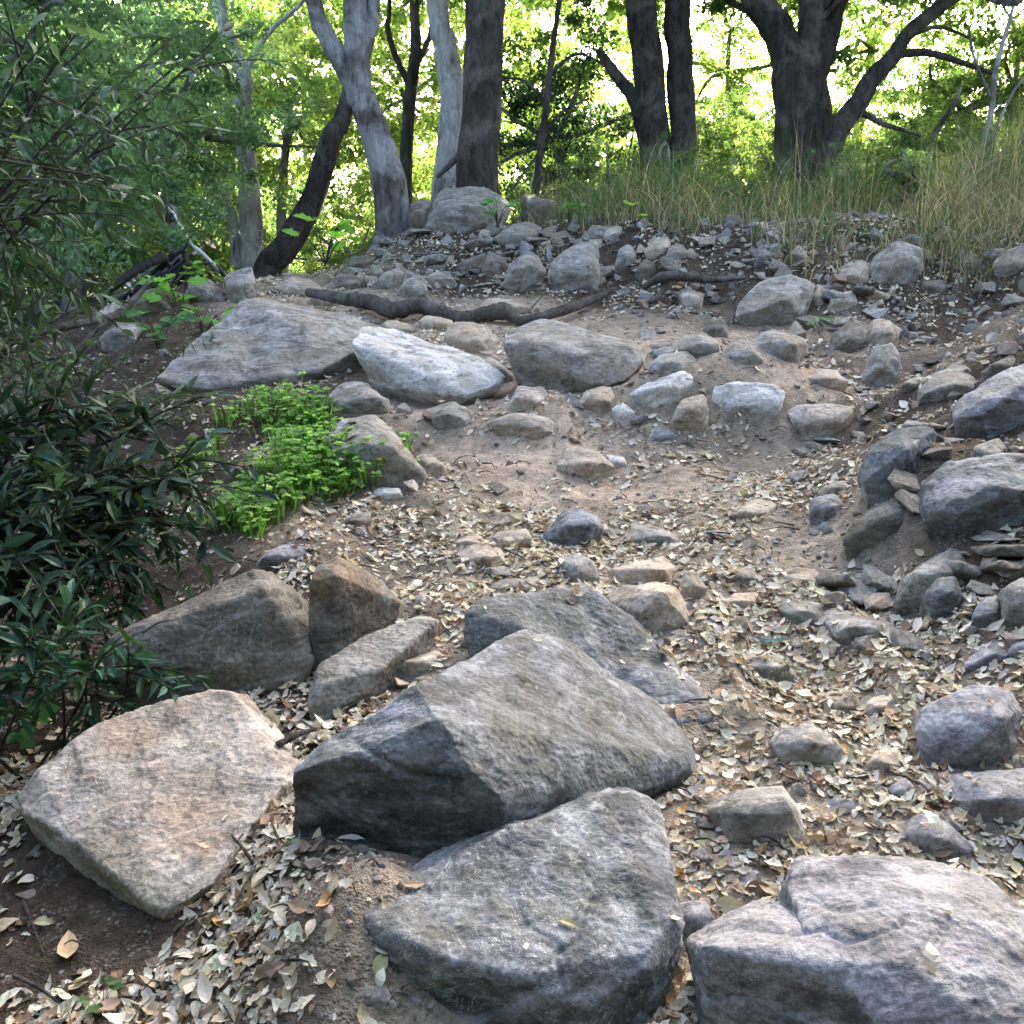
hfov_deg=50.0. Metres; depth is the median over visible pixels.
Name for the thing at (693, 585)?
rock
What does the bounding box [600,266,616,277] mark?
stone
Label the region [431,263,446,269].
rock
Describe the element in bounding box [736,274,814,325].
rock
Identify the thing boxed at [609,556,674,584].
rock
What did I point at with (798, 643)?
stone
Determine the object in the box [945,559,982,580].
stone
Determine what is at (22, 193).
overhanging tree
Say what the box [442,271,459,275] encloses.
stone
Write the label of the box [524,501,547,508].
stone
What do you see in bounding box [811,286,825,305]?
rock
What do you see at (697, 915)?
rock
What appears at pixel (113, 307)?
rock
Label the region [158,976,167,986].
stone
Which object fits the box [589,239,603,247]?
stone
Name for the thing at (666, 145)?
leafy tree
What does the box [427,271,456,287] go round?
rock
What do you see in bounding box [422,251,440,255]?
stone
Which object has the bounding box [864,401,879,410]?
stone
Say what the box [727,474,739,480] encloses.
stone
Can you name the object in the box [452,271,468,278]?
stone
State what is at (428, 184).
leafy tree
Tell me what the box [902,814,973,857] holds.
rock
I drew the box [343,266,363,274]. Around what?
stone
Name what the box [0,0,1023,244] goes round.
sky
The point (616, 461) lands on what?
rock
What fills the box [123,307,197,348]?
seedling
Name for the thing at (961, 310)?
stone
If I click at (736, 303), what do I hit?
twig
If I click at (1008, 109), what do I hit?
leafy tree
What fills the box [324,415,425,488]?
rock
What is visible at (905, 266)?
rock
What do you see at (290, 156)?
leafy tree
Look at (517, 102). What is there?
leafy tree
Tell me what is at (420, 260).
stone
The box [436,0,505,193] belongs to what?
tree
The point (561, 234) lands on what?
stone
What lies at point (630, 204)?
seedling
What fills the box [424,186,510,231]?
rock
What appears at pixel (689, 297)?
rock
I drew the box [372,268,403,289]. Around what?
rock
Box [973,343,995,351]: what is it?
stone
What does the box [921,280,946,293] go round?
rock
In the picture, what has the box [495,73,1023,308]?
tall grass
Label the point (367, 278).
stone
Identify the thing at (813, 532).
stone
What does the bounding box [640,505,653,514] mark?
stone
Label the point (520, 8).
leafy tree
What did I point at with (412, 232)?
stone
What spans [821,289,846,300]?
stone
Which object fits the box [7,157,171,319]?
leafy tree
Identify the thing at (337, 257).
leafy tree
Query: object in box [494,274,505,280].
stone
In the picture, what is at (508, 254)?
stone
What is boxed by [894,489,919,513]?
stone
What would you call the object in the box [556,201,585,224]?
seedling
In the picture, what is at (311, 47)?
leafy tree
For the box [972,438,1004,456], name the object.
stone
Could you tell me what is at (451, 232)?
stone
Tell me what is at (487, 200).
seedling
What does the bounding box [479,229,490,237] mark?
rock
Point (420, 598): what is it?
rock
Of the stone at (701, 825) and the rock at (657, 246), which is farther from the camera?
the rock at (657, 246)
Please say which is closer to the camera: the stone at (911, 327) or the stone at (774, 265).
the stone at (911, 327)
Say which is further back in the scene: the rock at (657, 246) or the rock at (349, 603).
the rock at (657, 246)
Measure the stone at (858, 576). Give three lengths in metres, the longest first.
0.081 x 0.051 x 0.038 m
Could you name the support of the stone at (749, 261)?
on the ground at (90, 910)
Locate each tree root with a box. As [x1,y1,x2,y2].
[305,288,516,322]
[509,286,617,324]
[636,271,745,305]
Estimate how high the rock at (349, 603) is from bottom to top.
0.359 m
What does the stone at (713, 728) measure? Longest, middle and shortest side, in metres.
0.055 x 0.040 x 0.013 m
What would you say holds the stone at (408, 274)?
on the ground at (90, 910)
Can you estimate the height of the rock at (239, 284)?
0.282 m
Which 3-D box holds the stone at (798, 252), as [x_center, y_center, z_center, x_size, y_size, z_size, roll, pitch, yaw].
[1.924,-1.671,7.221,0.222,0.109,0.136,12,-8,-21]
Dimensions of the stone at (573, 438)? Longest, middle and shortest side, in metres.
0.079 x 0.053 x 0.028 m
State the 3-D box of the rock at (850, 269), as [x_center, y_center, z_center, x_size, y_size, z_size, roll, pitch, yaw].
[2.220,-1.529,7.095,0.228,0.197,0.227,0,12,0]
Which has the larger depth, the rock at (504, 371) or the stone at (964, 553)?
the rock at (504, 371)
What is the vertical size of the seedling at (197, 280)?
0.309 m
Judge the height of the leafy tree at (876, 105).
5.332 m
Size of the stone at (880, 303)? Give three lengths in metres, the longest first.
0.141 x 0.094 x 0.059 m
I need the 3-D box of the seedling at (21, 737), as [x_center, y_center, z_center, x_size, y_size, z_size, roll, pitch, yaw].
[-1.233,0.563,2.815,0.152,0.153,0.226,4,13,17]
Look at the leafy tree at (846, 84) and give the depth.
14.72 m
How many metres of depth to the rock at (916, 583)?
3.12 m
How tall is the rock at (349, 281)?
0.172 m
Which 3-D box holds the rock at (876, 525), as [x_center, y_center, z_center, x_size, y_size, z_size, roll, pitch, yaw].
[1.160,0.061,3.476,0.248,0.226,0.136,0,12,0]
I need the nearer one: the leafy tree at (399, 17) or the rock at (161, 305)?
the rock at (161, 305)
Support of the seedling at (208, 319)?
on the ground at (90, 910)
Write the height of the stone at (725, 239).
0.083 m
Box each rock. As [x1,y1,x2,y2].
[98,303,120,323]
[100,321,141,351]
[132,288,170,312]
[188,282,224,302]
[224,267,256,303]
[257,542,308,569]
[272,277,323,295]
[307,616,438,720]
[308,298,338,306]
[308,557,404,670]
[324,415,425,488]
[326,381,391,413]
[331,273,366,289]
[341,512,370,528]
[344,255,376,268]
[363,985,396,1008]
[369,265,382,278]
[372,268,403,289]
[374,487,402,499]
[382,320,415,332]
[397,276,427,297]
[401,651,442,675]
[409,199,432,228]
[415,593,432,605]
[416,454,446,475]
[420,315,452,330]
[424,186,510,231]
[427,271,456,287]
[427,401,471,429]
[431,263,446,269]
[442,322,495,352]
[442,578,465,586]
[454,534,484,545]
[457,253,485,272]
[460,544,504,567]
[478,298,531,313]
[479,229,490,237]
[481,251,507,278]
[482,357,513,382]
[489,413,554,439]
[490,578,538,592]
[491,528,530,546]
[494,221,541,246]
[504,252,545,292]
[509,386,548,410]
[520,195,563,223]
[541,509,603,546]
[548,241,599,291]
[557,447,615,479]
[558,553,599,584]
[580,386,614,413]
[602,528,620,538]
[604,226,621,238]
[605,582,689,633]
[606,455,626,466]
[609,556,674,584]
[612,402,635,427]
[615,245,636,270]
[623,523,678,545]
[629,371,693,407]
[636,259,655,279]
[645,237,670,260]
[647,426,675,441]
[649,351,697,373]
[665,244,687,259]
[669,332,718,357]
[670,394,708,433]
[677,287,703,308]
[680,900,714,937]
[681,570,706,598]
[702,317,728,337]
[708,786,804,844]
[712,381,784,415]
[723,567,756,584]
[725,340,762,364]
[728,592,757,607]
[729,498,775,518]
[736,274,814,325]
[737,871,758,883]
[744,652,797,682]
[753,329,806,362]
[768,722,842,765]
[776,598,822,625]
[782,567,819,586]
[787,403,853,440]
[808,368,848,391]
[808,494,843,526]
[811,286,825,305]
[818,480,849,496]
[818,690,860,711]
[822,608,895,644]
[827,291,857,311]
[828,322,866,352]
[828,798,857,815]
[839,260,869,283]
[843,498,904,560]
[857,427,936,508]
[861,343,900,386]
[863,694,894,717]
[863,748,906,772]
[864,319,899,346]
[869,241,923,283]
[888,778,914,798]
[894,547,964,615]
[898,377,928,392]
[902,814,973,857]
[913,685,1022,769]
[917,365,975,403]
[919,453,1023,541]
[919,576,962,626]
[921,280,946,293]
[948,768,1023,825]
[951,364,1023,438]
[957,250,986,272]
[963,639,1007,673]
[970,597,998,629]
[981,356,1014,382]
[993,245,1023,276]
[999,579,1023,626]
[1008,635,1023,657]
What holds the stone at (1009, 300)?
on the ground at (90, 910)
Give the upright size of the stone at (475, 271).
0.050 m
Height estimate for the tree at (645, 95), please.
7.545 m
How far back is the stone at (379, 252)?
8.61 m
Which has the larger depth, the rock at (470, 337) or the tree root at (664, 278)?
the tree root at (664, 278)
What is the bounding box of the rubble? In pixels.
[0,203,1023,1023]
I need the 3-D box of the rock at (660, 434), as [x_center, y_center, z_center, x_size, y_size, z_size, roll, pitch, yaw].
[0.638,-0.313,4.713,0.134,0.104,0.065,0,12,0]
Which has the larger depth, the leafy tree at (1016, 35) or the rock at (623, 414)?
the leafy tree at (1016, 35)
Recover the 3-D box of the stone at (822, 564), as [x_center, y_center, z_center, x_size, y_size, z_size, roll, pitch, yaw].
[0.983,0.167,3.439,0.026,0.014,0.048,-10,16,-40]
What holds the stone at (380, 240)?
on the ground at (90, 910)
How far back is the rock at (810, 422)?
4.71 m
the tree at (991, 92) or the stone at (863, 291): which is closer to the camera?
the stone at (863, 291)
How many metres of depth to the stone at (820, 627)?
3.10 m
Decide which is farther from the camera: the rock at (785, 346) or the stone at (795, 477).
the rock at (785, 346)
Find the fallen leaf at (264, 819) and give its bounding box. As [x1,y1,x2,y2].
[260,810,282,823]
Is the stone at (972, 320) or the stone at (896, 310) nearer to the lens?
the stone at (972, 320)
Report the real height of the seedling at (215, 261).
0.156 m
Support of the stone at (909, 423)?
on the ground at (90, 910)
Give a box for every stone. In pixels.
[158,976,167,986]
[215,928,227,938]
[305,908,314,913]
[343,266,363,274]
[362,275,376,282]
[373,293,384,298]
[374,248,387,256]
[378,237,391,245]
[381,249,396,255]
[382,238,395,245]
[395,263,402,267]
[398,267,420,280]
[400,240,410,246]
[405,229,430,236]
[414,258,423,263]
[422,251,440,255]
[423,550,436,557]
[424,253,447,264]
[435,232,443,238]
[440,241,449,248]
[442,229,455,236]
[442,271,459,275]
[445,256,454,264]
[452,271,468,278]
[462,238,491,249]
[467,269,480,273]
[470,282,494,289]
[484,567,512,576]
[489,481,508,495]
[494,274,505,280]
[494,516,510,526]
[497,250,514,256]
[504,257,511,262]
[505,244,514,250]
[524,237,547,245]
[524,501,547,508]
[543,226,556,236]
[549,235,563,244]
[550,230,571,238]
[569,238,581,243]
[569,435,581,442]
[581,233,605,241]
[587,225,610,234]
[589,230,604,239]
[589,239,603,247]
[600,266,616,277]
[600,277,605,283]
[636,244,645,252]
[637,329,656,339]
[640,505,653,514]
[649,346,674,357]
[650,343,672,349]
[656,330,666,333]
[660,256,681,271]
[676,259,687,265]
[691,567,703,576]
[693,843,712,863]
[697,818,715,828]
[698,236,715,247]
[703,526,722,535]
[705,724,721,731]
[707,291,717,297]
[718,236,730,243]
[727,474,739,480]
[729,261,745,267]
[741,258,756,263]
[743,243,750,247]
[767,730,773,737]
[769,259,785,271]
[787,470,809,484]
[790,245,813,264]
[791,448,811,454]
[791,639,802,648]
[804,441,825,450]
[808,528,818,534]
[810,624,831,636]
[813,436,841,443]
[815,274,822,278]
[815,569,856,588]
[815,644,837,654]
[818,446,828,453]
[818,562,834,567]
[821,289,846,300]
[822,591,846,608]
[833,316,854,326]
[836,370,850,377]
[836,577,878,603]
[846,478,857,485]
[850,431,863,438]
[852,286,875,297]
[853,573,861,579]
[853,635,872,651]
[859,233,870,237]
[860,566,897,592]
[863,564,879,570]
[863,592,891,612]
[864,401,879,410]
[867,290,890,301]
[869,299,883,307]
[869,716,884,726]
[887,469,919,491]
[888,628,926,650]
[893,307,899,312]
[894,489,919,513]
[902,420,928,427]
[903,234,924,246]
[907,323,918,334]
[912,364,929,372]
[920,447,953,459]
[922,360,939,363]
[923,249,935,259]
[923,667,936,674]
[929,422,946,428]
[936,434,946,441]
[939,806,962,821]
[944,437,964,441]
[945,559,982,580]
[947,821,966,831]
[948,362,961,366]
[956,309,967,312]
[956,577,964,587]
[957,551,970,556]
[963,366,970,371]
[964,626,978,635]
[967,318,977,322]
[967,580,999,594]
[971,530,1021,542]
[971,543,1023,556]
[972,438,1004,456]
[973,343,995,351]
[976,234,990,242]
[979,560,1023,572]
[981,556,997,564]
[982,248,1007,260]
[992,560,1023,579]
[1001,294,1023,306]
[1010,446,1018,451]
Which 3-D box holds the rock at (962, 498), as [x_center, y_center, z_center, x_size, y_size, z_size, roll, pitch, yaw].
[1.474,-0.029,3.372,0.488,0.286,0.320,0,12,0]
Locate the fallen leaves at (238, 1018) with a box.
[2,216,1023,1023]
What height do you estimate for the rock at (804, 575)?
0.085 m
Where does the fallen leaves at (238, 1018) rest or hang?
on the ground at (90, 910)
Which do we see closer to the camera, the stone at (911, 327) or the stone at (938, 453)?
the stone at (938, 453)
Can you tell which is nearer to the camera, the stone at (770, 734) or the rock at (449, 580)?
the stone at (770, 734)
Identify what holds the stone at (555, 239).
on the ground at (90, 910)
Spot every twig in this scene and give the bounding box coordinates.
[11,973,60,1004]
[142,619,177,633]
[275,727,317,747]
[467,556,506,576]
[732,276,742,323]
[904,280,921,304]
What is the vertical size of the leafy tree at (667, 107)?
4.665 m
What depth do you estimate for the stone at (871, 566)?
3.36 m
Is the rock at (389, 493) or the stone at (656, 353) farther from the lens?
the stone at (656, 353)
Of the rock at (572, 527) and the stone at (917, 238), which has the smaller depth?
the rock at (572, 527)
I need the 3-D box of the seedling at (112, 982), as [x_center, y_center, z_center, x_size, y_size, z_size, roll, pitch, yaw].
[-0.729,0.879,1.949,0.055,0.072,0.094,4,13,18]
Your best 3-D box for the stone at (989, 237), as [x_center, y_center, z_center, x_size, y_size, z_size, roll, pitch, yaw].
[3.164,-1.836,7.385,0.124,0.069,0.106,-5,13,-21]
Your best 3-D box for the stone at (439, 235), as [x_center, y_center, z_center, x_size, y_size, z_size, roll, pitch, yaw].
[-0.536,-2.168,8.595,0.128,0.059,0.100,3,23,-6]
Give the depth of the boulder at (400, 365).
5.11 m
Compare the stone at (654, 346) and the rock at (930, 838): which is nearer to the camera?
the rock at (930, 838)
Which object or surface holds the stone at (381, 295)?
on the ground at (90, 910)
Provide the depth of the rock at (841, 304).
6.84 m
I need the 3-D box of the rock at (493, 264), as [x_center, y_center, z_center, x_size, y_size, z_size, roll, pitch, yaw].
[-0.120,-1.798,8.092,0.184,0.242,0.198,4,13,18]
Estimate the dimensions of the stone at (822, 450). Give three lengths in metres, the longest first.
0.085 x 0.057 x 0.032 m
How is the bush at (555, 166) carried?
on the ground at (90, 910)
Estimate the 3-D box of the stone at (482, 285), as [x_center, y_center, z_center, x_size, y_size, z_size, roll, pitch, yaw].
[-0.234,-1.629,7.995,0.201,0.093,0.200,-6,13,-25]
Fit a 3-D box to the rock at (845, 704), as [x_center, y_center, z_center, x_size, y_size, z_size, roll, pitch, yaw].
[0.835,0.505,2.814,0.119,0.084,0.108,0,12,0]
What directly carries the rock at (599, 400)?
on the ground at (90, 910)
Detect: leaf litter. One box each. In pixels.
[0,434,1023,1023]
[1,187,1023,553]
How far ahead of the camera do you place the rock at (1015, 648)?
2.79 m
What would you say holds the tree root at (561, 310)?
on the ground at (90, 910)
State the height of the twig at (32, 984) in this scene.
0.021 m
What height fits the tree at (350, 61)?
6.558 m
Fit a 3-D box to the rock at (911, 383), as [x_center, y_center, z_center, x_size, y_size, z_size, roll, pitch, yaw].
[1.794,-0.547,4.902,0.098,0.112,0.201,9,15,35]
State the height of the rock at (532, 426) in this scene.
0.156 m
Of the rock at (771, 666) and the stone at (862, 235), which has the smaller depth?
the rock at (771, 666)
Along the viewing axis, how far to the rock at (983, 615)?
2.92 m
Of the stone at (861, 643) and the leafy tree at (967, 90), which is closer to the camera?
the stone at (861, 643)
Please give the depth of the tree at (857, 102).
10.54 m
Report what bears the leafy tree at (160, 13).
on the ground at (90, 910)
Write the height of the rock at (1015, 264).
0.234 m
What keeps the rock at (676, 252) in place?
on the ground at (90, 910)
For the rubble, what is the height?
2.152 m
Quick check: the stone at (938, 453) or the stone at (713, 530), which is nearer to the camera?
the stone at (938, 453)
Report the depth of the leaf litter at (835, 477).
4.82 m
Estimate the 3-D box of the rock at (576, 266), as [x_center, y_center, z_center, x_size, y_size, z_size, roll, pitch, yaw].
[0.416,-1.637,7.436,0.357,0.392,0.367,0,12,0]
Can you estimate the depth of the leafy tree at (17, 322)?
10.23 m
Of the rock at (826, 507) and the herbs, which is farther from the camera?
the herbs
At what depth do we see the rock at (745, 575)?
3.34 m
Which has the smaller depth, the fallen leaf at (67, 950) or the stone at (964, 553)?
the fallen leaf at (67, 950)
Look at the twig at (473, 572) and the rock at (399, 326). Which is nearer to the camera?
the twig at (473, 572)
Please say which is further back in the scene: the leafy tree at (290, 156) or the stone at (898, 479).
the leafy tree at (290, 156)
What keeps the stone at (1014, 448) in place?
on the ground at (90, 910)
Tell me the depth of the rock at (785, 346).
5.00 m
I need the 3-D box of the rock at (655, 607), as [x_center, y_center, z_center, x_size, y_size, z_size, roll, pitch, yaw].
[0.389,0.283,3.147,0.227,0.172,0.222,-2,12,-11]
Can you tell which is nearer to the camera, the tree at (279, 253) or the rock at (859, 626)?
the rock at (859, 626)
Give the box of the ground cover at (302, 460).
[165,372,420,539]
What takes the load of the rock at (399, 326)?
on the ground at (90, 910)
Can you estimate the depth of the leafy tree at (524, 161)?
13.21 m
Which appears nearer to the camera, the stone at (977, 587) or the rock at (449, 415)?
the stone at (977, 587)
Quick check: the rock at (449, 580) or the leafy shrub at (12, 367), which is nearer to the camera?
the rock at (449, 580)
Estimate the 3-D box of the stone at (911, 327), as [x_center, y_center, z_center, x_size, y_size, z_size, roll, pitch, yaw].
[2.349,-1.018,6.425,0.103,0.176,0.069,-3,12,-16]
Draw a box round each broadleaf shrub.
[0,325,280,703]
[0,575,213,779]
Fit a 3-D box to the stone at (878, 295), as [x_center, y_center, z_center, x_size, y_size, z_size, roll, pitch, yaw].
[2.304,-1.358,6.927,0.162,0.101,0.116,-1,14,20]
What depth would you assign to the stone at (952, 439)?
3.65 m
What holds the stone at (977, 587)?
on the ground at (90, 910)
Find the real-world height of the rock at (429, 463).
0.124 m
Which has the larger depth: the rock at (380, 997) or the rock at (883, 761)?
the rock at (883, 761)
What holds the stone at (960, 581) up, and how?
on the ground at (90, 910)
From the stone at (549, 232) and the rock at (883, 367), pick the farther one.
the stone at (549, 232)
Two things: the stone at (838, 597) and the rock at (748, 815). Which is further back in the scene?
the stone at (838, 597)
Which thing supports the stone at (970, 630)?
on the ground at (90, 910)
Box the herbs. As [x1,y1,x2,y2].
[17,311,218,440]
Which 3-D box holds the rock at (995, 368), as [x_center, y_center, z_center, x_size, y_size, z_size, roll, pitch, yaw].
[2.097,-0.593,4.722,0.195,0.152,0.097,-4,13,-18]
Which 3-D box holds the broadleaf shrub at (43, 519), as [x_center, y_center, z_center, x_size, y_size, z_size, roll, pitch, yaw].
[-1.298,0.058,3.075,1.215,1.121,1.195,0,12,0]
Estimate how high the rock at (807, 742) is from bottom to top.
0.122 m
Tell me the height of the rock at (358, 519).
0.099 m
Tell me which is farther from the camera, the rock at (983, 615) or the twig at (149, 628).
the rock at (983, 615)
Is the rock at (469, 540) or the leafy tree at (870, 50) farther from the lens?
the leafy tree at (870, 50)
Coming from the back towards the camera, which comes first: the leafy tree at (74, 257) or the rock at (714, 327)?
the leafy tree at (74, 257)
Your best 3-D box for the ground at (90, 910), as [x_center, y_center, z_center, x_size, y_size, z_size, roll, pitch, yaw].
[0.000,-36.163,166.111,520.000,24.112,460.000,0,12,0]
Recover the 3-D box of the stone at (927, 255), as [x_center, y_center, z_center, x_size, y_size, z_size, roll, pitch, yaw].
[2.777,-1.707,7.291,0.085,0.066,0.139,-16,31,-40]
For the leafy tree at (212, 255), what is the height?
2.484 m
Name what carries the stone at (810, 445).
on the ground at (90, 910)
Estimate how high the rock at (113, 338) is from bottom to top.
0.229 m
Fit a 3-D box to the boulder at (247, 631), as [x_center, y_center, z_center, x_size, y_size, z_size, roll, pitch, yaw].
[-0.778,0.382,2.961,0.539,0.449,0.340,0,12,0]
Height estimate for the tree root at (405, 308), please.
0.220 m
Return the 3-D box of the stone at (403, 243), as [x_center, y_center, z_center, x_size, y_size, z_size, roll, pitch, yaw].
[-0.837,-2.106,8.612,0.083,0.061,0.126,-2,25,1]
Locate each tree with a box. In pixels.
[0,0,241,325]
[0,0,300,397]
[0,30,253,313]
[0,173,137,330]
[1,0,264,317]
[1,0,353,286]
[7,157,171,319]
[8,0,378,274]
[36,0,371,295]
[121,0,419,275]
[121,118,369,283]
[141,198,292,282]
[184,0,460,271]
[198,97,374,271]
[212,0,304,268]
[253,86,352,277]
[261,0,558,213]
[282,172,374,273]
[288,109,547,251]
[305,0,409,253]
[345,76,626,222]
[380,0,754,187]
[384,0,430,205]
[418,0,703,193]
[426,0,553,201]
[427,0,625,181]
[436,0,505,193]
[462,0,665,218]
[498,81,718,223]
[504,0,605,196]
[596,97,723,203]
[618,131,711,213]
[620,30,774,213]
[628,80,861,205]
[656,0,984,214]
[664,1,771,150]
[696,114,789,213]
[720,99,915,205]
[794,0,1023,209]
[827,0,949,143]
[829,23,1004,195]
[840,131,966,212]
[845,69,1010,205]
[849,100,1016,152]
[850,0,1023,156]
[862,20,1023,166]
[866,73,968,142]
[890,136,995,203]
[939,123,1023,190]
[967,0,1023,177]
[982,78,1023,121]
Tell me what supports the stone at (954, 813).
on the ground at (90, 910)
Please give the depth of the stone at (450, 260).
8.26 m
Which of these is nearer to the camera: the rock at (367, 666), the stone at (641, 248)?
the rock at (367, 666)
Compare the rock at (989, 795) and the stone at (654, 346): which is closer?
the rock at (989, 795)
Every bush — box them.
[540,133,636,208]
[804,135,897,212]
[847,146,947,212]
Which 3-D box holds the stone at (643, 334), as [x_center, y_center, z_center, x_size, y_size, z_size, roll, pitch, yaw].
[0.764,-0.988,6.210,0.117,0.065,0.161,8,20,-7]
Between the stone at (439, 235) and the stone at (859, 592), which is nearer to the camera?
the stone at (859, 592)
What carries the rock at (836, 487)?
on the ground at (90, 910)
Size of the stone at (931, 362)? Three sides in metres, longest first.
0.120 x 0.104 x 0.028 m
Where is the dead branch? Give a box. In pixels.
[20,276,153,361]
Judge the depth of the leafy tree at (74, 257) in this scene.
8.12 m
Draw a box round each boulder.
[17,689,299,919]
[103,569,313,714]
[157,298,387,391]
[292,629,695,857]
[352,326,505,405]
[363,787,684,1023]
[463,587,713,723]
[504,319,645,392]
[685,854,1023,1023]
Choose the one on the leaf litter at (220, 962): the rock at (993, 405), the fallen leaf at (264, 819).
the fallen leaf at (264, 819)
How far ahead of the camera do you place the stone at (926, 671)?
2.81 m
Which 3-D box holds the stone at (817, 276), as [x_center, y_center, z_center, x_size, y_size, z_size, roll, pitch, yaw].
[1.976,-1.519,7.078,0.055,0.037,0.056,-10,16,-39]
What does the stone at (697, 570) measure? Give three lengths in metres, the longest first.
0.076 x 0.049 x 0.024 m
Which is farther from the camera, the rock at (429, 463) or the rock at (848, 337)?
the rock at (848, 337)
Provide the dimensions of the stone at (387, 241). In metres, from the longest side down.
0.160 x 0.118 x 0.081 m
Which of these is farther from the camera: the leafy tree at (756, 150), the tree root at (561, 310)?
the leafy tree at (756, 150)
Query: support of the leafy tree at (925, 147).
on the ground at (90, 910)
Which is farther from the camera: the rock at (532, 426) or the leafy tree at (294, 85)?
the leafy tree at (294, 85)
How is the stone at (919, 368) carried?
on the ground at (90, 910)
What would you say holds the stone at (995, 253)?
on the ground at (90, 910)
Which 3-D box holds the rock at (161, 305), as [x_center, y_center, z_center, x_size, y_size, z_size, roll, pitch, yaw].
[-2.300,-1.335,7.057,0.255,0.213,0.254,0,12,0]
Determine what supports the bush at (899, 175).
on the ground at (90, 910)
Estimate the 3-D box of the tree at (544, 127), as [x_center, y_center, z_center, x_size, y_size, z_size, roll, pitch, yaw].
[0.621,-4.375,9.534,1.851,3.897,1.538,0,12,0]
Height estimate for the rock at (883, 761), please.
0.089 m
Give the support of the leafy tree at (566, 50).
on the ground at (90, 910)
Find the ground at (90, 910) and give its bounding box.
[0,210,1023,1023]
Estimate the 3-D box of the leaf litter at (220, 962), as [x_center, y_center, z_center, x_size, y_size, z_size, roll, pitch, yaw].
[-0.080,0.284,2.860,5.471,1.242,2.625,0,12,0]
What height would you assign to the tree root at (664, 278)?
0.340 m
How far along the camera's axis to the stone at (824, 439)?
4.68 m
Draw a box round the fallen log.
[90,196,226,303]
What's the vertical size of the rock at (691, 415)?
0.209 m
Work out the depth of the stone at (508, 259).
8.15 m
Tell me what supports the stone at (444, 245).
on the ground at (90, 910)
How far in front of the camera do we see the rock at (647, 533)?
3.76 m
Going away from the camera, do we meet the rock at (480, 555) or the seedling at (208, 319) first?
the rock at (480, 555)
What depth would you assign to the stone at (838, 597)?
3.20 m
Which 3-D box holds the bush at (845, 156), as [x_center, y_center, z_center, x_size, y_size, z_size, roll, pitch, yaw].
[3.098,-2.930,9.951,0.965,0.897,0.986,0,12,0]
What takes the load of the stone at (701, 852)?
on the ground at (90, 910)
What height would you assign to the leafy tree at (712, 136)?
1.754 m
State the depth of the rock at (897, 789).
2.40 m
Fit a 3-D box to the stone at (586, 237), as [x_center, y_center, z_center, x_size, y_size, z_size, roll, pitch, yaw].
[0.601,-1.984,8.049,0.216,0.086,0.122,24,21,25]
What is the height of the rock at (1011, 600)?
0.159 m
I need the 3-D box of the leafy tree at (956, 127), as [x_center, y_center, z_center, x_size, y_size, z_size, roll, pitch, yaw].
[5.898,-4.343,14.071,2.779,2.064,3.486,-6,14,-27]
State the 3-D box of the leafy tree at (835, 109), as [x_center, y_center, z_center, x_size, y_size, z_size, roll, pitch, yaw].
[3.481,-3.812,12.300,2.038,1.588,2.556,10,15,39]
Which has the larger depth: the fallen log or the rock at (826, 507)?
the fallen log
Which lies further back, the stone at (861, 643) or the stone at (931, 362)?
the stone at (931, 362)
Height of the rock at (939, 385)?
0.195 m
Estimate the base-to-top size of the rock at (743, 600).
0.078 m
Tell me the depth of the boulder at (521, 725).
2.17 m
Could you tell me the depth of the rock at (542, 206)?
9.03 m
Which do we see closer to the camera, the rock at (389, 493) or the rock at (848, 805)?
the rock at (848, 805)
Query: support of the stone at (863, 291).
on the ground at (90, 910)
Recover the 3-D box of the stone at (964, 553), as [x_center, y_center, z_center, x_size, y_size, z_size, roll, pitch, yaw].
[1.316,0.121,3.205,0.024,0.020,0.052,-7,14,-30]
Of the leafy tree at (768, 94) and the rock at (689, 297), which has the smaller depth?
the rock at (689, 297)
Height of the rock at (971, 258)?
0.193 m
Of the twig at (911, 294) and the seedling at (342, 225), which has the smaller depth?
the twig at (911, 294)
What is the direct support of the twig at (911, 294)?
on the ground at (90, 910)
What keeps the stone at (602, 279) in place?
on the ground at (90, 910)
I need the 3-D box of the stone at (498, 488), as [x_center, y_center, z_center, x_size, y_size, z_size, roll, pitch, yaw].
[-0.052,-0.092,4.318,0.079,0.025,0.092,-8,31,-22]
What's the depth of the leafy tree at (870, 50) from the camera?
14.95 m
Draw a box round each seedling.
[0,695,60,749]
[77,975,124,1013]
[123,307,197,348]
[136,273,207,313]
[176,303,233,333]
[179,261,207,287]
[212,256,234,275]
[281,213,361,264]
[479,197,519,225]
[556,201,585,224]
[622,200,649,223]
[806,316,833,333]
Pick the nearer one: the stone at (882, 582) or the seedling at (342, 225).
the stone at (882, 582)
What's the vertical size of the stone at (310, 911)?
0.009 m
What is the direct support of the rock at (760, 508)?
on the ground at (90, 910)
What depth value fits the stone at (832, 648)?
3.00 m
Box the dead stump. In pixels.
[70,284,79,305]
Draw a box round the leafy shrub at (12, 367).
[0,264,144,414]
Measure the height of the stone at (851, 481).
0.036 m
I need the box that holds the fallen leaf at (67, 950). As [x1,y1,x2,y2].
[57,930,77,957]
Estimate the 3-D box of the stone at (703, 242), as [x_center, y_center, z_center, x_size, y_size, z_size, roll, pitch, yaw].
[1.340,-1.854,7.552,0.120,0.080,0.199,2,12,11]
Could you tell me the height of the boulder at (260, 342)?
0.523 m
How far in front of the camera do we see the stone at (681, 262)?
7.39 m
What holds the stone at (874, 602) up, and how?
on the ground at (90, 910)
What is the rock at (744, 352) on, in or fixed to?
on the ground at (90, 910)
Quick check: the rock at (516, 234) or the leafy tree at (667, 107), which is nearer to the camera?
the rock at (516, 234)

